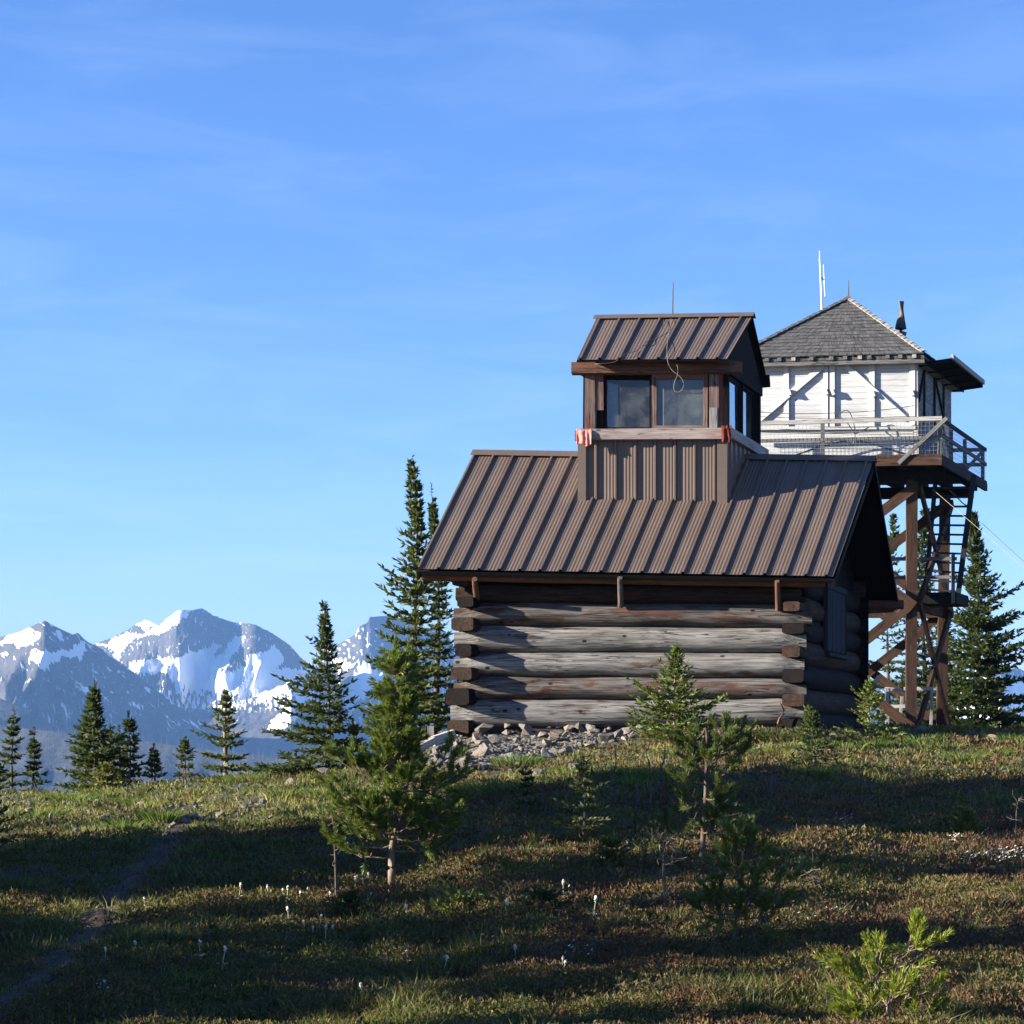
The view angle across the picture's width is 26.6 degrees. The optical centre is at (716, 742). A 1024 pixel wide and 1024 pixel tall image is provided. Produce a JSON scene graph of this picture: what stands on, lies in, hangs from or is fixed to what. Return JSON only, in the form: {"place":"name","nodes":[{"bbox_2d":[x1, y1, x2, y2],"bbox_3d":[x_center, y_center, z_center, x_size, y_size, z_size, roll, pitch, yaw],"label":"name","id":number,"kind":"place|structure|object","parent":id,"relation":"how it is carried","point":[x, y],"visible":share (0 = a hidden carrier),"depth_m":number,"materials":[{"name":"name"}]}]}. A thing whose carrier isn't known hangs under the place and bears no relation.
{"place":"outdoors","nodes":[
{"label":"outdoors","id":0,"kind":"place"},
{"bbox_2d":[0,699,67,732],"bbox_3d":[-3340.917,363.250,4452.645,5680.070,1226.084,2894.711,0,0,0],"label":"hill","id":1,"kind":"structure","parent":0,"point":[31,719],"depth_m":4751.60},
{"bbox_2d":[0,806,202,1022],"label":"path","id":2,"kind":"structure","parent":0,"point":[159,849],"depth_m":17.11,"materials":[{"name":"soil"}]},
{"bbox_2d":[0,621,222,750],"bbox_3d":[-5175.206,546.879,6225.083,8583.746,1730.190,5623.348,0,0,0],"label":"mountain","id":3,"kind":"structure","parent":0,"point":[50,673],"depth_m":5810.21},
{"bbox_2d":[0,728,340,793],"bbox_3d":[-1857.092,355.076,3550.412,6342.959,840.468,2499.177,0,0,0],"label":"hill","id":4,"kind":"structure","parent":0,"point":[49,762],"depth_m":3767.24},
{"bbox_2d":[0,723,339,788],"bbox_3d":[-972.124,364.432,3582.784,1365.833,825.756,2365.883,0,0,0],"label":"burnt forest","id":5,"kind":"object","parent":4,"relation":"on","point":[128,752],"visible":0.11,"depth_m":3791.14,"materials":[{"name":"plant"}]},
{"bbox_2d":[94,608,342,763],"bbox_3d":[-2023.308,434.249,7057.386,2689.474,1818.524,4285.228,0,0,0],"label":"mountain","id":6,"kind":"structure","parent":0,"point":[193,662],"depth_m":7439.35,"materials":[{"name":"snow"}]},
{"bbox_2d":[0,724,1023,1023],"bbox_3d":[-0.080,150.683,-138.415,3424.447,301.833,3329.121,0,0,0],"label":"ground","id":7,"kind":"structure","parent":0,"point":[120,874],"depth_m":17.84,"materials":[{"name":"plant"}]},
{"bbox_2d":[0,763,12,791],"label":"fir tree","id":8,"kind":"object","parent":7,"relation":"on","point":[4,777],"visible":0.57,"depth_m":40.99,"materials":[{"name":"green plant"}]},
{"bbox_2d":[0,707,25,793],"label":"fir tree","id":9,"kind":"object","parent":7,"relation":"on","point":[13,728],"visible":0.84,"depth_m":41.97,"materials":[{"name":"green plant"}]},
{"bbox_2d":[0,786,25,847],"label":"fir sapling","id":10,"kind":"object","parent":7,"relation":"on","point":[4,809],"visible":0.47,"depth_m":23.60,"materials":[{"name":"green plant"}]},
{"bbox_2d":[21,726,50,792],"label":"fir tree","id":11,"kind":"object","parent":7,"relation":"on","point":[33,744],"visible":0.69,"depth_m":41.96,"materials":[{"name":"green plant"}]},
{"bbox_2d":[61,712,98,789],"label":"fir tree","id":12,"kind":"object","parent":7,"relation":"on","point":[79,747],"visible":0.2,"depth_m":41.41,"materials":[{"name":"green plant"}]},
{"bbox_2d":[52,680,142,792],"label":"fir tree","id":13,"kind":"object","parent":7,"relation":"on","point":[94,756],"visible":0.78,"depth_m":40.91,"materials":[{"name":"green plant"}]},
{"bbox_2d":[75,761,129,793],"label":"fir tree","id":14,"kind":"object","parent":7,"relation":"on","point":[104,766],"visible":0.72,"depth_m":37.46,"materials":[{"name":"green plant"}]},
{"bbox_2d":[97,724,115,789],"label":"fir tree","id":15,"kind":"object","parent":7,"relation":"on","point":[111,732],"visible":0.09,"depth_m":42.97,"materials":[{"name":"green plant"}]},
{"bbox_2d":[109,724,133,786],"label":"fir tree","id":16,"kind":"object","parent":7,"relation":"on","point":[117,735],"visible":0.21,"depth_m":41.97,"materials":[{"name":"green plant"}]},
{"bbox_2d":[109,710,150,787],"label":"fir tree","id":17,"kind":"object","parent":7,"relation":"on","point":[129,724],"visible":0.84,"depth_m":40.95,"materials":[{"name":"green plant"}]},
{"bbox_2d":[142,743,167,784],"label":"fir tree","id":18,"kind":"object","parent":7,"relation":"on","point":[154,758],"visible":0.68,"depth_m":40.96,"materials":[{"name":"green plant"}]},
{"bbox_2d":[171,762,190,783],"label":"dead twig","id":19,"kind":"object","parent":7,"relation":"on","point":[183,769],"visible":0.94,"depth_m":37.49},
{"bbox_2d":[172,735,199,784],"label":"fir tree","id":20,"kind":"object","parent":7,"relation":"on","point":[184,747],"visible":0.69,"depth_m":39.97,"materials":[{"name":"green plant"}]},
{"bbox_2d":[182,927,201,951],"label":"fir seedling","id":21,"kind":"object","parent":7,"relation":"on","point":[191,938],"visible":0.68,"depth_m":14.59,"materials":[{"name":"green plant"}]},
{"bbox_2d":[193,919,224,952],"bbox_3d":[-3.446,1.391,14.603,0.244,0.383,0.242,0,0,-34],"label":"fir seedling","id":22,"kind":"object","parent":7,"relation":"on","point":[214,934],"visible":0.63,"depth_m":14.60,"materials":[{"name":"green plant"}]},
{"bbox_2d":[185,687,249,780],"bbox_3d":[-8.732,-0.077,38.566,1.176,1.815,1.304,0,0,-40],"label":"fir tree","id":23,"kind":"object","parent":7,"relation":"on","point":[225,757],"visible":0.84,"depth_m":38.56,"materials":[{"name":"plant"}]},
{"bbox_2d":[216,946,227,969],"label":"seed head flower","id":24,"kind":"object","parent":7,"relation":"on","point":[224,950],"visible":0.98,"depth_m":13.86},
{"bbox_2d":[239,599,370,776],"bbox_3d":[-7.046,-0.826,36.767,2.358,3.237,2.632,0,0,-37],"label":"fir tree","id":25,"kind":"object","parent":7,"relation":"on","point":[337,726],"visible":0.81,"depth_m":36.50,"materials":[{"name":"green plant"}]},
{"bbox_2d":[328,809,343,894],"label":"dead sapling","id":26,"kind":"object","parent":7,"relation":"on","point":[335,864],"visible":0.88,"depth_m":17.59,"materials":[{"name":"brown wood"}]},
{"bbox_2d":[324,887,377,916],"bbox_3d":[-2.730,1.261,16.020,0.410,0.369,0.405,0,0,-32],"label":"fir seedling","id":27,"kind":"object","parent":7,"relation":"on","point":[349,897],"visible":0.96,"depth_m":15.96,"materials":[{"name":"green plant"}]},
{"bbox_2d":[341,717,365,767],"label":"fir tree","id":28,"kind":"object","parent":7,"relation":"on","point":[353,734],"visible":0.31,"depth_m":37.17,"materials":[{"name":"green plant"}]},
{"bbox_2d":[348,931,378,942],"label":"fir seedling","id":29,"kind":"object","parent":7,"relation":"on","point":[364,935],"visible":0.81,"depth_m":14.88,"materials":[{"name":"green plant"}]},
{"bbox_2d":[313,634,478,891],"bbox_3d":[-2.576,0.247,17.560,1.303,2.288,1.024,0,0,-30],"label":"pine sapling","id":30,"kind":"object","parent":7,"relation":"on","point":[401,740],"visible":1,"depth_m":17.53,"materials":[{"name":"green plant"}]},
{"bbox_2d":[355,455,452,735],"bbox_3d":[-5.721,-2.513,39.959,1.920,5.715,2.239,0,0,-22],"label":"fir tree","id":31,"kind":"object","parent":7,"relation":"on","point":[417,589],"visible":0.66,"depth_m":39.91,"materials":[{"name":"green plant"}]},
{"bbox_2d":[394,482,459,737],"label":"fir tree","id":32,"kind":"object","parent":7,"relation":"on","point":[433,516],"visible":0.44,"depth_m":42.94,"materials":[{"name":"green plant"}]},
{"bbox_2d":[420,737,436,750],"bbox_3d":[-4.455,0.034,32.749,0.142,0.237,0.406,0,0,35],"label":"timber","id":33,"kind":"object","parent":7,"relation":"on","point":[429,742],"visible":0.43,"depth_m":32.74,"materials":[{"name":"grey wood"}]},
{"bbox_2d":[427,726,433,736],"bbox_3d":[-4.718,-0.135,35.500,0.104,0.270,0.110,0,0,0],"label":"post","id":34,"kind":"object","parent":7,"relation":"on","point":[430,730],"visible":0.64,"depth_m":35.45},
{"bbox_2d":[431,730,456,745],"bbox_3d":[-4.194,-0.071,33.051,0.383,0.258,0.209,0,0,-17],"label":"timber","id":35,"kind":"object","parent":7,"relation":"on","point":[440,738],"visible":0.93,"depth_m":32.94,"materials":[{"name":"grey wood"}]},
{"bbox_2d":[425,872,462,886],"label":"fir seedling","id":36,"kind":"object","parent":7,"relation":"on","point":[454,876],"visible":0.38,"depth_m":17.38,"materials":[{"name":"green plant"}]},
{"bbox_2d":[415,882,503,915],"bbox_3d":[-1.919,1.230,16.018,0.659,0.390,0.762,0,0,0],"label":"fir seedling","id":37,"kind":"object","parent":7,"relation":"on","point":[453,898],"visible":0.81,"depth_m":15.96,"materials":[{"name":"green plant"}]},
{"bbox_2d":[474,723,493,733],"bbox_3d":[-3.602,-0.215,33.132,0.312,0.170,0.194,0,0,44],"label":"stone","id":38,"kind":"object","parent":7,"relation":"on","point":[482,728],"visible":0.91,"depth_m":33.09,"materials":[{"name":"stone"}]},
{"bbox_2d":[0,722,1023,1023],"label":"heather","id":39,"kind":"object","parent":7,"relation":"on","point":[294,966],"visible":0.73,"depth_m":16.36,"materials":[{"name":"plant"}]},
{"bbox_2d":[504,752,520,761],"bbox_3d":[-2.640,0.197,27.811,0.228,0.143,0.171,0,0,-4],"label":"stone","id":40,"kind":"object","parent":7,"relation":"on","point":[515,753],"visible":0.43,"depth_m":27.75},
{"bbox_2d":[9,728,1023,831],"bbox_3d":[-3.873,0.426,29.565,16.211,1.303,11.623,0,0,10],"label":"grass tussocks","id":41,"kind":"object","parent":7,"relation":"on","point":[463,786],"depth_m":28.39,"materials":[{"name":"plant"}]},
{"bbox_2d":[513,764,539,817],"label":"fir sapling","id":42,"kind":"object","parent":7,"relation":"on","point":[527,785],"visible":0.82,"depth_m":21.58,"materials":[{"name":"green plant"}]},
{"bbox_2d":[532,768,546,777],"bbox_3d":[-2.143,0.371,25.889,0.165,0.135,0.156,0,-7,26],"label":"stone","id":43,"kind":"object","parent":7,"relation":"on","point":[539,770],"visible":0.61,"depth_m":25.85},
{"bbox_2d":[510,883,574,910],"bbox_3d":[-1.299,1.196,15.652,0.556,0.354,0.416,0,0,-44],"label":"fir seedling","id":44,"kind":"object","parent":7,"relation":"on","point":[543,894],"visible":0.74,"depth_m":15.65,"materials":[{"name":"green plant"}]},
{"bbox_2d":[541,747,551,757],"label":"stone","id":45,"kind":"object","parent":7,"relation":"on","point":[544,751],"visible":0.77,"depth_m":28.18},
{"bbox_2d":[542,739,551,746],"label":"stone","id":46,"kind":"object","parent":7,"relation":"on","point":[547,742],"visible":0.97,"depth_m":30.55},
{"bbox_2d":[546,733,559,740],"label":"stone","id":47,"kind":"object","parent":7,"relation":"on","point":[550,736],"visible":0.84,"depth_m":31.50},
{"bbox_2d":[96,812,1023,991],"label":"white flowers","id":48,"kind":"object","parent":7,"relation":"on","point":[1005,852],"visible":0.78,"depth_m":18.55,"materials":[{"name":"plant"}]},
{"bbox_2d":[557,746,572,753],"bbox_3d":[-2.035,0.115,28.741,0.247,0.098,0.177,-23,12,-33],"label":"stone","id":49,"kind":"object","parent":7,"relation":"on","point":[566,749],"visible":0.78,"depth_m":28.68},
{"bbox_2d":[542,751,618,847],"bbox_3d":[-1.216,0.552,19.134,0.705,0.975,0.672,0,0,0],"label":"fir sapling","id":50,"kind":"object","parent":7,"relation":"on","point":[583,772],"visible":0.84,"depth_m":19.16,"materials":[{"name":"green plant"}]},
{"bbox_2d":[589,895,598,919],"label":"seed head flower","id":51,"kind":"object","parent":7,"relation":"on","point":[595,901],"visible":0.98,"depth_m":15.33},
{"bbox_2d":[597,732,614,741],"bbox_3d":[-1.624,-0.052,31.515,0.269,0.191,0.224,0,0,-7],"label":"stone","id":52,"kind":"object","parent":7,"relation":"on","point":[606,737],"visible":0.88,"depth_m":31.43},
{"bbox_2d":[585,834,642,865],"bbox_3d":[-0.889,0.984,18.144,0.488,0.429,0.476,0,0,27],"label":"fir seedling","id":53,"kind":"object","parent":7,"relation":"on","point":[611,842],"visible":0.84,"depth_m":18.17,"materials":[{"name":"green plant"}]},
{"bbox_2d":[607,745,625,804],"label":"dead sapling","id":54,"kind":"object","parent":7,"relation":"on","point":[611,789],"visible":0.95,"depth_m":22.59,"materials":[{"name":"brown wood"}]},
{"bbox_2d":[631,781,649,809],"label":"dead sapling","id":55,"kind":"object","parent":7,"relation":"on","point":[637,797],"visible":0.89,"depth_m":22.19,"materials":[{"name":"grey wood"}]},
{"bbox_2d":[643,752,652,811],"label":"dead sapling","id":56,"kind":"object","parent":7,"relation":"on","point":[650,796],"visible":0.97,"depth_m":22.19,"materials":[{"name":"brown wood"}]},
{"bbox_2d":[654,745,664,791],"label":"dead sapling","id":57,"kind":"object","parent":7,"relation":"on","point":[658,783],"visible":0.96,"depth_m":23.39,"materials":[{"name":"grey wood"}]},
{"bbox_2d":[416,282,903,737],"bbox_3d":[-0.631,-3.740,35.781,7.652,7.840,6.131,0,0,3],"label":"log cabin","id":58,"kind":"object","parent":7,"relation":"on","point":[658,518],"visible":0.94,"depth_m":33.74,"materials":[{"name":"brown wood"}]},
{"bbox_2d":[577,428,591,445],"bbox_3d":[-2.130,-4.893,34.493,0.255,0.302,0.101,0,0,4],"label":"cloth","id":59,"kind":"object","parent":58,"relation":"on","point":[584,437],"visible":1,"depth_m":34.47,"materials":[{"name":"fabric"}]},
{"bbox_2d":[607,387,620,426],"bbox_3d":[-1.759,-5.481,36.145,0.049,0.883,0.870,0,0,14],"label":"window","id":60,"kind":"structure","parent":58,"relation":"in","point":[619,395],"depth_m":36.48,"materials":[{"name":"clear glass"}]},
{"bbox_2d":[591,320,663,365],"bbox_3d":[-1.288,-6.511,34.811,1.710,0.985,0.568,0,0,-44],"label":"cable","id":61,"kind":"object","parent":58,"relation":"on","point":[633,351],"visible":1,"depth_m":34.44,"materials":[{"name":"metal"}]},
{"bbox_2d":[603,376,651,428],"bbox_3d":[-1.427,-5.465,34.697,0.813,0.882,0.049,0,0,3],"label":"window","id":62,"kind":"structure","parent":58,"relation":"in","point":[606,378],"depth_m":34.68,"materials":[{"name":"brown wood"}]},
{"bbox_2d":[652,374,707,427],"bbox_3d":[-0.591,-5.471,34.600,0.909,0.905,0.049,0,0,3],"label":"window","id":63,"kind":"structure","parent":58,"relation":"in","point":[654,376],"depth_m":34.58,"materials":[{"name":"brown wood"}]},
{"bbox_2d":[721,425,731,442],"bbox_3d":[0.155,-4.927,34.372,0.167,0.302,0.110,0,0,0],"label":"cloth","id":64,"kind":"object","parent":58,"relation":"on","point":[726,432],"visible":1,"depth_m":34.35,"materials":[{"name":"fabric"}]},
{"bbox_2d":[729,376,739,431],"bbox_3d":[0.266,-5.481,35.076,0.049,0.883,0.830,0,0,14],"label":"window","id":65,"kind":"structure","parent":58,"relation":"in","point":[734,386],"depth_m":35.19,"materials":[{"name":"clear glass"}]},
{"bbox_2d":[743,385,753,440],"bbox_3d":[0.503,-5.481,36.026,0.049,0.883,0.870,0,0,14],"label":"window","id":66,"kind":"structure","parent":58,"relation":"in","point":[748,396],"depth_m":36.17,"materials":[{"name":"clear glass"}]},
{"bbox_2d":[638,827,689,909],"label":"dead sapling","id":67,"kind":"object","parent":7,"relation":"on","point":[664,843],"visible":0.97,"depth_m":15.69,"materials":[{"name":"grey wood"}]},
{"bbox_2d":[624,642,728,743],"bbox_3d":[-0.571,-0.627,30.588,1.524,1.621,1.725,0,0,0],"label":"fir sapling","id":68,"kind":"object","parent":7,"relation":"on","point":[679,709],"visible":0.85,"depth_m":30.52,"materials":[{"name":"plant"}]},
{"bbox_2d":[653,709,764,867],"bbox_3d":[-0.025,0.436,18.014,0.946,1.463,0.792,0,0,-32],"label":"pine sapling","id":69,"kind":"object","parent":7,"relation":"on","point":[712,805],"visible":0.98,"depth_m":17.98,"materials":[{"name":"green plant"}]},
{"bbox_2d":[677,812,818,945],"bbox_3d":[0.217,0.969,14.407,0.974,1.048,0.629,0,0,0],"label":"pine sapling","id":70,"kind":"object","parent":7,"relation":"on","point":[749,833],"visible":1,"depth_m":14.35,"materials":[{"name":"green plant"}]},
{"bbox_2d":[752,758,781,797],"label":"dead sapling","id":71,"kind":"object","parent":7,"relation":"on","point":[770,783],"visible":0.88,"depth_m":22.59,"materials":[{"name":"wood"}]},
{"bbox_2d":[794,704,823,742],"bbox_3d":[1.280,-0.169,30.006,0.394,0.750,0.390,0,0,-33],"label":"fir seedling","id":72,"kind":"object","parent":7,"relation":"on","point":[806,709],"visible":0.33,"depth_m":29.98,"materials":[{"name":"green plant"}]},
{"bbox_2d":[775,710,851,767],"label":"fir sapling","id":73,"kind":"object","parent":7,"relation":"on","point":[813,744],"visible":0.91,"depth_m":26.16,"materials":[{"name":"plant"}]},
{"bbox_2d":[797,850,839,891],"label":"dead sapling","id":74,"kind":"object","parent":7,"relation":"on","point":[811,874],"visible":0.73,"depth_m":16.58,"materials":[{"name":"grey wood"}]},
{"bbox_2d":[830,675,905,743],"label":"fir sapling","id":75,"kind":"object","parent":7,"relation":"on","point":[873,695],"visible":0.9,"depth_m":31.55,"materials":[{"name":"plant"}]},
{"bbox_2d":[759,251,986,729],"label":"lookout tower","id":76,"kind":"structure","parent":7,"relation":"on","point":[848,353],"depth_m":54.00,"materials":[{"name":"white wood"}]},
{"bbox_2d":[799,410,869,453],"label":"cable","id":77,"kind":"object","parent":76,"relation":"hanging from","point":[844,441],"visible":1,"depth_m":53.39,"materials":[{"name":"metal"}]},
{"bbox_2d":[761,405,913,413],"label":"cable","id":78,"kind":"object","parent":76,"relation":"attached to","point":[837,412],"visible":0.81,"depth_m":53.41,"materials":[{"name":"metal"}]},
{"bbox_2d":[761,416,914,418],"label":"cable","id":79,"kind":"object","parent":76,"relation":"attached to","point":[836,418],"visible":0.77,"depth_m":53.39,"materials":[{"name":"metal"}]},
{"bbox_2d":[761,429,921,433],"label":"cable","id":80,"kind":"object","parent":76,"relation":"attached to","point":[837,432],"visible":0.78,"depth_m":53.37,"materials":[{"name":"metal"}]},
{"bbox_2d":[801,441,904,453],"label":"hose","id":81,"kind":"object","parent":76,"relation":"on","point":[858,441],"visible":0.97,"depth_m":53.47,"materials":[{"name":"rubber"}]},
{"bbox_2d":[935,491,1022,566],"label":"guy line","id":82,"kind":"object","parent":76,"relation":"attached to","point":[978,528],"visible":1,"depth_m":52.25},
{"bbox_2d":[813,908,954,1023],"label":"pine sapling","id":83,"kind":"object","parent":7,"relation":"on","point":[918,941],"visible":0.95,"depth_m":11.89,"materials":[{"name":"green plant"}]},
{"bbox_2d":[869,513,923,722],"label":"fir tree","id":84,"kind":"object","parent":7,"relation":"on","point":[887,669],"visible":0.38,"depth_m":65.93,"materials":[{"name":"plant"}]},
{"bbox_2d":[874,659,948,723],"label":"fir tree","id":85,"kind":"object","parent":7,"relation":"on","point":[901,683],"visible":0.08,"depth_m":64.86,"materials":[{"name":"green plant"}]},
{"bbox_2d":[890,505,956,718],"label":"fir tree","id":86,"kind":"object","parent":7,"relation":"on","point":[923,647],"visible":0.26,"depth_m":65.88,"materials":[{"name":"green plant"}]},
{"bbox_2d":[933,810,952,841],"bbox_3d":[2.143,0.876,20.387,0.247,0.488,0.327,0,0,25],"label":"fir seedling","id":87,"kind":"object","parent":7,"relation":"on","point":[943,822],"visible":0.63,"depth_m":20.39,"materials":[{"name":"green plant"}]},
{"bbox_2d":[917,622,987,725],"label":"fir tree","id":88,"kind":"object","parent":7,"relation":"on","point":[951,666],"visible":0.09,"depth_m":61.95,"materials":[{"name":"green plant"}]},
{"bbox_2d":[947,804,985,837],"bbox_3d":[2.386,0.844,20.620,0.390,0.515,0.442,0,0,26],"label":"fir seedling","id":89,"kind":"object","parent":7,"relation":"on","point":[962,817],"visible":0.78,"depth_m":20.57,"materials":[{"name":"green plant"}]},
{"bbox_2d":[917,510,1023,732],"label":"fir tree","id":90,"kind":"object","parent":7,"relation":"on","point":[977,621],"visible":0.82,"depth_m":60.65,"materials":[{"name":"green plant"}]},
{"bbox_2d":[956,716,992,738],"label":"pine sapling","id":91,"kind":"object","parent":7,"relation":"on","point":[963,728],"visible":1,"depth_m":34.00,"materials":[{"name":"green plant"}]},
{"bbox_2d":[1007,795,1023,836],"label":"dead sapling","id":92,"kind":"object","parent":7,"relation":"on","point":[1016,809],"visible":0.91,"depth_m":20.20,"materials":[{"name":"grey wood"}]},
{"bbox_2d":[1010,721,1023,727],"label":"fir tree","id":93,"kind":"object","parent":7,"relation":"on","point":[1020,723],"visible":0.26,"depth_m":59.87,"materials":[{"name":"green plant"}]},
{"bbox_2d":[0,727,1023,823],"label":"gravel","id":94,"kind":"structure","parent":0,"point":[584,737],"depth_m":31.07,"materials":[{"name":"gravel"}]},
{"bbox_2d":[472,742,488,756],"bbox_3d":[-3.141,0.133,28.662,0.301,0.223,0.264,-9,15,-36],"label":"stone","id":95,"kind":"object","parent":94,"relation":"on","point":[482,750],"visible":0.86,"depth_m":28.58,"materials":[{"name":"stone"}]},
{"bbox_2d":[472,732,488,740],"bbox_3d":[-3.446,-0.053,31.378,0.187,0.141,0.298,20,1,44],"label":"stone","id":96,"kind":"object","parent":94,"relation":"on","point":[476,736],"visible":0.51,"depth_m":31.30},
{"bbox_2d":[474,740,489,744],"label":"stone","id":97,"kind":"object","parent":94,"relation":"on","point":[478,742],"visible":0.85,"depth_m":30.82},
{"bbox_2d":[488,734,501,742],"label":"stone","id":98,"kind":"object","parent":94,"relation":"on","point":[493,738],"visible":1,"depth_m":30.94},
{"bbox_2d":[521,724,532,736],"bbox_3d":[-2.848,-0.179,32.333,0.169,0.180,0.237,5,7,-3],"label":"stone","id":99,"kind":"object","parent":94,"relation":"on","point":[527,730],"visible":1,"depth_m":32.25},
{"bbox_2d":[537,731,547,737],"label":"stone","id":100,"kind":"object","parent":94,"relation":"on","point":[541,734],"visible":0.98,"depth_m":31.55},
{"bbox_2d":[550,730,562,735],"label":"stone","id":101,"kind":"object","parent":94,"relation":"on","point":[557,732],"visible":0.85,"depth_m":31.85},
{"bbox_2d":[564,724,574,730],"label":"stone","id":102,"kind":"object","parent":94,"relation":"on","point":[569,726],"visible":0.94,"depth_m":33.38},
{"bbox_2d":[574,722,584,731],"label":"stone","id":103,"kind":"object","parent":94,"relation":"on","point":[578,725],"visible":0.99,"depth_m":33.25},
{"bbox_2d":[584,724,595,732],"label":"stone","id":104,"kind":"object","parent":94,"relation":"on","point":[588,726],"visible":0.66,"depth_m":33.25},
{"bbox_2d":[621,727,633,734],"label":"stone","id":105,"kind":"object","parent":94,"relation":"on","point":[626,730],"visible":0.66,"depth_m":32.73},
{"bbox_2d":[0,0,1023,679],"label":"sky","id":106,"kind":"structure","parent":0,"point":[260,260],"materials":[{"name":"blue"}]},
{"bbox_2d":[315,616,1023,755],"bbox_3d":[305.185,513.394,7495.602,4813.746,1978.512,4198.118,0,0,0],"label":"mountain","id":107,"kind":"structure","parent":0,"point":[365,639],"depth_m":7979.40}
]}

